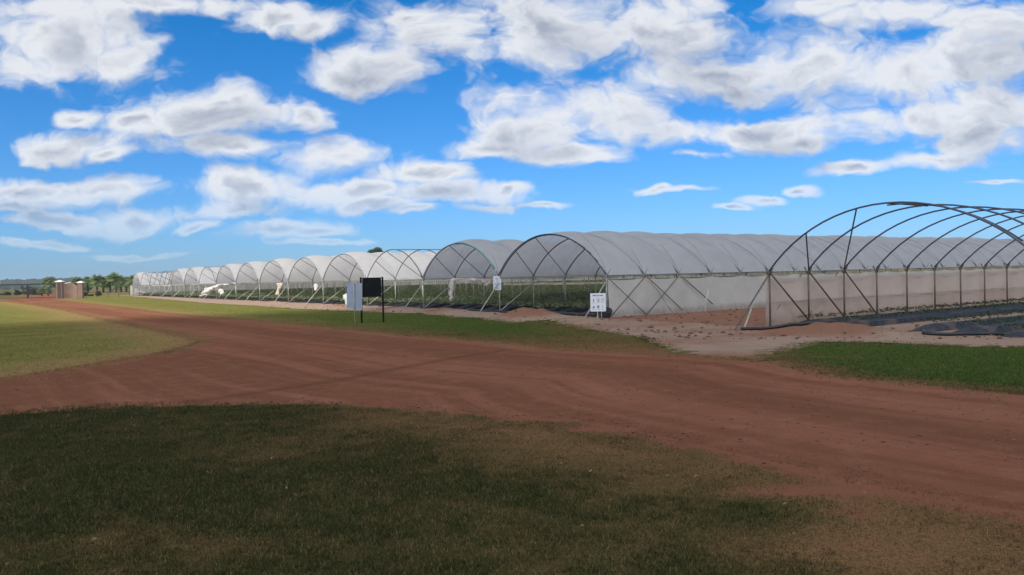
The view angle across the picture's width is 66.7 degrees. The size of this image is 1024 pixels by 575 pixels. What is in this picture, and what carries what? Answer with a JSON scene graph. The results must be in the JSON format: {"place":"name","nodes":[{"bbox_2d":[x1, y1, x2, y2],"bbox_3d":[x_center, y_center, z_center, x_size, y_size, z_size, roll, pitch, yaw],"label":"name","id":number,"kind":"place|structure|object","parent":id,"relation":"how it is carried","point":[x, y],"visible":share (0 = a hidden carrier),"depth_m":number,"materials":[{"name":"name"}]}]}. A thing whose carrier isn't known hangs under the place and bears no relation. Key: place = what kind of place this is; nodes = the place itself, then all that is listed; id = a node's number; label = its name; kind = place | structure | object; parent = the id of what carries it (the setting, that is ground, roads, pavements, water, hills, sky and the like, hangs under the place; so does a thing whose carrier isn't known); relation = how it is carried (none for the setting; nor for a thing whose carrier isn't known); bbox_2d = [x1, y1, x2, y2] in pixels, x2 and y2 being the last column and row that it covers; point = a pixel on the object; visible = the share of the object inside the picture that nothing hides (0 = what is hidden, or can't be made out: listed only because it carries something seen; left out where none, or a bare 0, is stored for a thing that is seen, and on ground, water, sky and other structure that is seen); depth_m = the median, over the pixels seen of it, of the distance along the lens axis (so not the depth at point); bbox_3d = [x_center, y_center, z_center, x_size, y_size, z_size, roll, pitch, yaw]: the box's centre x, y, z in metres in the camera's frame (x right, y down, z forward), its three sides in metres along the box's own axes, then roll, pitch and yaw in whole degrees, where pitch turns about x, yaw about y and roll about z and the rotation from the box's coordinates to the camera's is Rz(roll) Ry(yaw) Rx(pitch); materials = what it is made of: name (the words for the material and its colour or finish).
{"place":"outdoors","nodes":[
{"label":"outdoors","id":0,"kind":"place"},
{"bbox_2d":[0,266,1004,288],"bbox_3d":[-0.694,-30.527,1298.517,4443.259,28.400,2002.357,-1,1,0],"label":"hills","id":1,"kind":"structure","parent":0,"point":[26,281],"depth_m":1101.35,"materials":[{"name":"green plant"}]},
{"bbox_2d":[0,292,1023,510],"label":"dirt road","id":2,"kind":"structure","parent":0,"point":[979,467],"depth_m":11.39,"materials":[{"name":"brown soil"}]},
{"bbox_2d":[0,266,1023,574],"bbox_3d":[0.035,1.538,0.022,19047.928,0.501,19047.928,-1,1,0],"label":"ground","id":3,"kind":"structure","parent":0,"point":[828,486],"depth_m":6.36,"materials":[{"name":"green plant"}]},
{"bbox_2d":[36,288,46,295],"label":"tree","id":4,"kind":"object","parent":3,"relation":"on","point":[43,290],"visible":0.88,"depth_m":144.89,"materials":[{"name":"green plant"}]},
{"bbox_2d":[40,276,57,293],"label":"tree","id":5,"kind":"object","parent":3,"relation":"on","point":[50,280],"visible":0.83,"depth_m":189.68,"materials":[{"name":"green plant"}]},
{"bbox_2d":[55,280,64,298],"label":"gate pillar","id":6,"kind":"structure","parent":3,"relation":"on","point":[59,283],"depth_m":110.49,"materials":[{"name":"beige paint"}]},
{"bbox_2d":[27,283,55,297],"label":"gate leaf","id":7,"kind":"object","parent":6,"relation":"attached to","point":[31,291],"visible":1,"depth_m":110.78,"materials":[{"name":"black metal"}]},
{"bbox_2d":[2,285,124,291],"bbox_3d":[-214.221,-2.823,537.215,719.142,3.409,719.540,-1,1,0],"label":"scrub","id":8,"kind":"object","parent":3,"relation":"on","point":[24,288],"visible":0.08,"depth_m":267.29,"materials":[{"name":"green plant"}]},
{"bbox_2d":[62,282,77,298],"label":"wing wall","id":9,"kind":"structure","parent":3,"relation":"on","point":[69,290],"depth_m":111.14,"materials":[{"name":"beige paint"}]},
{"bbox_2d":[70,277,85,287],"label":"tree","id":10,"kind":"object","parent":3,"relation":"on","point":[76,279],"visible":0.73,"depth_m":194.59,"materials":[{"name":"green plant"}]},
{"bbox_2d":[76,281,84,297],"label":"gate pillar","id":11,"kind":"structure","parent":3,"relation":"on","point":[80,289],"depth_m":110.91,"materials":[{"name":"beige paint"}]},
{"bbox_2d":[81,276,93,292],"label":"tree","id":12,"kind":"object","parent":3,"relation":"on","point":[87,283],"visible":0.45,"depth_m":199.37,"materials":[{"name":"green plant"}]},
{"bbox_2d":[86,273,106,291],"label":"tree","id":13,"kind":"object","parent":3,"relation":"on","point":[95,282],"visible":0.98,"depth_m":189.16,"materials":[{"name":"green plant"}]},
{"bbox_2d":[98,279,110,291],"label":"tree","id":14,"kind":"object","parent":3,"relation":"on","point":[107,286],"visible":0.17,"depth_m":194.67,"materials":[{"name":"green plant"}]},
{"bbox_2d":[104,272,125,291],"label":"tree","id":15,"kind":"object","parent":3,"relation":"on","point":[115,280],"visible":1,"depth_m":189.13,"materials":[{"name":"green plant"}]},
{"bbox_2d":[112,276,127,291],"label":"tree","id":16,"kind":"object","parent":3,"relation":"on","point":[122,283],"visible":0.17,"depth_m":194.74,"materials":[{"name":"green plant"}]},
{"bbox_2d":[124,275,139,286],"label":"tree","id":17,"kind":"object","parent":3,"relation":"on","point":[129,282],"visible":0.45,"depth_m":189.55,"materials":[{"name":"green plant"}]},
{"bbox_2d":[347,282,361,322],"bbox_3d":[-6.170,0.695,30.494,0.670,1.820,0.065,-1,1,12],"label":"blank sign","id":18,"kind":"object","parent":3,"relation":"on","point":[354,296],"visible":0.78,"depth_m":30.49,"materials":[{"name":"grey metal"}]},
{"bbox_2d":[360,277,383,322],"bbox_3d":[-5.506,0.588,30.645,0.910,2.000,0.070,-1,1,-6],"label":"notice board","id":19,"kind":"object","parent":3,"relation":"on","point":[371,287],"visible":0.86,"depth_m":30.63,"materials":[{"name":"black paint"}]},
{"bbox_2d":[367,247,382,252],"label":"tree","id":20,"kind":"object","parent":3,"relation":"on","point":[377,249],"visible":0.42,"depth_m":233.08,"materials":[{"name":"green plant"}]},
{"bbox_2d":[5,403,934,570],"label":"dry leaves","id":21,"kind":"object","parent":3,"relation":"on","point":[94,538],"visible":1,"depth_m":6.00,"materials":[{"name":"brown plant"}]},
{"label":"gate pillar","id":22,"kind":"object","parent":3,"relation":"on","visible":0},
{"bbox_2d":[0,284,27,298],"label":"gate leaf","id":23,"kind":"object","parent":22,"relation":"attached to","point":[24,292],"visible":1,"depth_m":110.78,"materials":[{"name":"black metal"}]},
{"bbox_2d":[0,0,1023,279],"label":"sky","id":24,"kind":"structure","parent":0,"point":[137,136],"materials":[{"name":"blue"}]},
{"bbox_2d":[121,295,1023,358],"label":"sandy soil","id":25,"kind":"structure","parent":0,"point":[717,342],"depth_m":21.95,"materials":[{"name":"beige sand"}]},
{"bbox_2d":[87,288,139,297],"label":"wire fence","id":26,"kind":"object","parent":25,"relation":"on","point":[108,296],"visible":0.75,"depth_m":116.85,"materials":[{"name":"grey metal"}]},
{"bbox_2d":[343,294,346,304],"bbox_3d":[-9.833,0.781,46.868,0.794,0.850,0.616,-1,1,0],"label":"sack","id":27,"kind":"object","parent":25,"relation":"on","point":[345,297],"visible":0.28,"depth_m":46.69,"materials":[{"name":"white plastic"}]},
{"bbox_2d":[204,285,531,298],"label":"strawberry crop","id":28,"kind":"object","parent":25,"relation":"on","point":[218,295],"visible":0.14,"depth_m":89.25,"materials":[{"name":"green plant"}]},
{"bbox_2d":[174,281,600,297],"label":"strawberry crop","id":29,"kind":"object","parent":25,"relation":"on","point":[188,296],"visible":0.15,"depth_m":103.50,"materials":[{"name":"green plant"}]},
{"bbox_2d":[188,281,607,297],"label":"strawberry crop","id":30,"kind":"object","parent":25,"relation":"on","point":[197,296],"visible":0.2,"depth_m":96.61,"materials":[{"name":"green plant"}]},
{"bbox_2d":[221,283,603,299],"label":"strawberry crop","id":31,"kind":"object","parent":25,"relation":"on","point":[232,297],"visible":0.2,"depth_m":83.19,"materials":[{"name":"green plant"}]},
{"bbox_2d":[240,284,607,300],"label":"strawberry crop","id":32,"kind":"object","parent":25,"relation":"on","point":[257,298],"visible":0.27,"depth_m":77.64,"materials":[{"name":"green plant"}]},
{"bbox_2d":[130,272,733,295],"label":"polytunnel","id":33,"kind":"structure","parent":25,"relation":"on","point":[144,282],"depth_m":132.30,"materials":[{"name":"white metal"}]},
{"bbox_2d":[266,285,607,301],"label":"strawberry crop","id":34,"kind":"object","parent":25,"relation":"on","point":[283,299],"visible":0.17,"depth_m":70.35,"materials":[{"name":"green plant"}]},
{"bbox_2d":[136,275,753,295],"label":"strawberry crop","id":35,"kind":"object","parent":25,"relation":"on","point":[336,287],"visible":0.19,"depth_m":136.43,"materials":[{"name":"green plant"}]},
{"bbox_2d":[141,272,755,295],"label":"polytunnel","id":36,"kind":"structure","parent":25,"relation":"on","point":[247,284],"depth_m":119.17,"materials":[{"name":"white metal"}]},
{"bbox_2d":[295,286,607,303],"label":"strawberry crop","id":37,"kind":"object","parent":25,"relation":"on","point":[319,300],"visible":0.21,"depth_m":63.79,"materials":[{"name":"green plant"}]},
{"bbox_2d":[144,275,763,295],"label":"strawberry crop","id":38,"kind":"object","parent":25,"relation":"on","point":[381,286],"visible":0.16,"depth_m":127.99,"materials":[{"name":"green plant"}]},
{"bbox_2d":[153,275,762,296],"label":"strawberry crop","id":39,"kind":"object","parent":25,"relation":"on","point":[162,294],"visible":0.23,"depth_m":121.03,"materials":[{"name":"green plant"}]},
{"bbox_2d":[164,276,752,296],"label":"strawberry crop","id":40,"kind":"object","parent":25,"relation":"on","point":[169,294],"visible":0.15,"depth_m":112.62,"materials":[{"name":"green plant"}]},
{"bbox_2d":[149,272,771,296],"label":"polytunnel","id":41,"kind":"structure","parent":25,"relation":"on","point":[163,284],"depth_m":111.73,"materials":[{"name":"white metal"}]},
{"bbox_2d":[331,288,607,305],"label":"strawberry crop","id":42,"kind":"object","parent":25,"relation":"on","point":[373,303],"visible":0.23,"depth_m":56.68,"materials":[{"name":"green plant"}]},
{"bbox_2d":[466,309,508,312],"bbox_3d":[-0.886,1.101,36.325,0.188,0.136,5.008,-2,1,-33],"label":"irrigation pipe","id":43,"kind":"object","parent":25,"relation":"on","point":[502,311],"visible":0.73,"depth_m":36.57,"materials":[{"name":"black plastic"}]},
{"bbox_2d":[159,271,821,296],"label":"polytunnel","id":44,"kind":"structure","parent":25,"relation":"on","point":[320,284],"depth_m":104.30,"materials":[{"name":"white plastic"}]},
{"bbox_2d":[375,291,607,307],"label":"strawberry crop","id":45,"kind":"object","parent":25,"relation":"on","point":[414,302],"visible":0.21,"depth_m":48.94,"materials":[{"name":"green plant"}]},
{"bbox_2d":[0,303,1023,474],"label":"pebbles","id":46,"kind":"object","parent":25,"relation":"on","point":[818,405],"visible":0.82,"depth_m":11.95,"materials":[{"name":"stone"}]},
{"bbox_2d":[171,268,857,297],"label":"polytunnel","id":47,"kind":"structure","parent":25,"relation":"on","point":[178,276],"depth_m":98.86,"materials":[{"name":"white plastic"}]},
{"bbox_2d":[433,294,608,310],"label":"strawberry crop","id":48,"kind":"object","parent":25,"relation":"on","point":[490,304],"visible":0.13,"depth_m":41.19,"materials":[{"name":"green plant"}]},
{"bbox_2d":[184,267,885,298],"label":"polytunnel","id":49,"kind":"structure","parent":25,"relation":"on","point":[192,275],"depth_m":89.73,"materials":[{"name":"white plastic"}]},
{"bbox_2d":[512,299,608,314],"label":"strawberry crop","id":50,"kind":"object","parent":25,"relation":"on","point":[578,307],"visible":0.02,"depth_m":35.46,"materials":[{"name":"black plant"}]},
{"bbox_2d":[215,264,911,299],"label":"polytunnel","id":51,"kind":"structure","parent":25,"relation":"on","point":[227,273],"depth_m":80.33,"materials":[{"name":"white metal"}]},
{"bbox_2d":[199,283,251,296],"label":"film bundle","id":52,"kind":"object","parent":51,"relation":"hanging from","point":[206,291],"visible":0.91,"depth_m":77.92,"materials":[{"name":"white plastic"}]},
{"bbox_2d":[199,267,936,298],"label":"polytunnel","id":53,"kind":"structure","parent":25,"relation":"on","point":[390,283],"depth_m":86.00,"materials":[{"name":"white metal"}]},
{"bbox_2d":[551,311,596,316],"bbox_3d":[2.151,1.087,32.404,0.214,0.174,4.320,-2,1,-32],"label":"irrigation pipe","id":54,"kind":"object","parent":25,"relation":"on","point":[580,314],"visible":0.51,"depth_m":31.60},
{"bbox_2d":[590,293,605,317],"bbox_3d":[3.228,0.786,29.128,0.575,1.150,0.066,-1,1,5],"label":"sign board","id":55,"kind":"object","parent":25,"relation":"on","point":[597,302],"visible":1,"depth_m":29.10,"materials":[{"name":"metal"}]},
{"bbox_2d":[598,307,612,317],"bbox_3d":[3.588,0.982,29.857,0.548,0.466,0.328,-1,1,0],"label":"pipe coil","id":56,"kind":"object","parent":25,"relation":"on","point":[606,314],"visible":0.81,"depth_m":29.75,"materials":[{"name":"black plastic"}]},
{"bbox_2d":[235,261,1016,300],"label":"polytunnel","id":57,"kind":"structure","parent":25,"relation":"on","point":[249,272],"depth_m":74.00,"materials":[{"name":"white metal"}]},
{"bbox_2d":[259,258,1012,302],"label":"polytunnel","id":58,"kind":"structure","parent":25,"relation":"on","point":[276,271],"depth_m":67.44,"materials":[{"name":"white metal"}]},
{"bbox_2d":[275,283,282,294],"bbox_3d":[-18.566,0.143,62.005,0.627,1.012,0.164,-1,1,0],"label":"film bundle","id":59,"kind":"object","parent":58,"relation":"hanging from","point":[279,286],"visible":1,"depth_m":61.99,"materials":[{"name":"white plastic"}]},
{"bbox_2d":[287,255,1019,303],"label":"polytunnel","id":60,"kind":"structure","parent":25,"relation":"on","point":[309,268],"depth_m":61.32,"materials":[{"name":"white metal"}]},
{"bbox_2d":[322,251,1014,305],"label":"polytunnel","id":61,"kind":"structure","parent":25,"relation":"on","point":[351,266],"depth_m":52.48,"materials":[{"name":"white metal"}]},
{"bbox_2d":[367,249,1015,308],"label":"polytunnel","id":62,"kind":"structure","parent":25,"relation":"on","point":[445,279],"depth_m":46.76,"materials":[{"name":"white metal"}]},
{"bbox_2d":[422,239,1017,311],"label":"polytunnel","id":63,"kind":"structure","parent":25,"relation":"on","point":[476,258],"depth_m":42.58,"materials":[{"name":"white plastic"}]},
{"bbox_2d":[448,278,454,301],"bbox_3d":[-2.939,0.116,38.006,0.372,1.194,0.266,-1,1,0],"label":"film bundle","id":64,"kind":"object","parent":63,"relation":"hanging from","point":[451,287],"visible":1,"depth_m":37.94,"materials":[{"name":"white plastic"}]},
{"bbox_2d":[450,278,492,285],"bbox_3d":[-1.888,-0.277,38.307,2.300,0.440,0.751,-1,1,0],"label":"film bundle","id":65,"kind":"object","parent":63,"relation":"hanging from","point":[486,282],"visible":0.89,"depth_m":38.48,"materials":[{"name":"white plastic"}]},
{"bbox_2d":[493,276,500,289],"bbox_3d":[-0.701,-0.209,36.792,0.370,0.660,0.048,-1,1,-2],"label":"notice","id":66,"kind":"object","parent":63,"relation":"attached to","point":[496,280],"visible":1,"depth_m":36.77,"materials":[{"name":"grey"}]},
{"bbox_2d":[498,231,1023,317],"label":"polytunnel","id":67,"kind":"structure","parent":25,"relation":"on","point":[577,254],"depth_m":36.15,"materials":[{"name":"white plastic"}]},
{"bbox_2d":[503,282,607,284],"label":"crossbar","id":68,"kind":"object","parent":67,"relation":"hanging from","point":[567,283],"visible":0.5,"depth_m":102.02,"materials":[{"name":"grey metal"}]},
{"bbox_2d":[741,320,837,329],"bbox_3d":[7.648,1.048,21.593,2.593,0.318,0.193,-1,1,29],"label":"irrigation pipe","id":69,"kind":"object","parent":25,"relation":"on","point":[783,325],"visible":0.89,"depth_m":21.62,"materials":[{"name":"black plastic"}]},
{"bbox_2d":[734,201,1023,329],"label":"polytunnel","id":70,"kind":"structure","parent":25,"relation":"on","point":[790,300],"depth_m":27.30,"materials":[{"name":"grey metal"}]},
{"bbox_2d":[799,297,1023,322],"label":"raised bed","id":71,"kind":"object","parent":25,"relation":"on","point":[918,307],"visible":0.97,"depth_m":26.86,"materials":[{"name":"black plastic"}]},
{"bbox_2d":[835,301,1023,326],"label":"raised bed","id":72,"kind":"object","parent":25,"relation":"on","point":[891,321],"visible":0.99,"depth_m":24.73,"materials":[{"name":"black plastic"}]},
{"bbox_2d":[911,308,1023,331],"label":"raised bed","id":73,"kind":"object","parent":25,"relation":"on","point":[942,326],"visible":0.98,"depth_m":21.41,"materials":[{"name":"black plastic"}]},
{"bbox_2d":[922,331,1016,335],"bbox_3d":[11.038,1.095,18.192,2.583,0.133,0.200,-1,1,32],"label":"irrigation pipe","id":74,"kind":"object","parent":25,"relation":"on","point":[958,333],"visible":0.95,"depth_m":18.45,"materials":[{"name":"black plastic"}]},
{"bbox_2d":[954,315,1023,331],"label":"raised bed","id":75,"kind":"object","parent":25,"relation":"on","point":[993,328],"visible":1,"depth_m":19.65,"materials":[{"name":"black plastic"}]},
{"bbox_2d":[996,321,1023,337],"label":"raised bed","id":76,"kind":"object","parent":25,"relation":"on","point":[1020,333],"visible":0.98,"depth_m":17.82,"materials":[{"name":"black plastic"}]}
]}

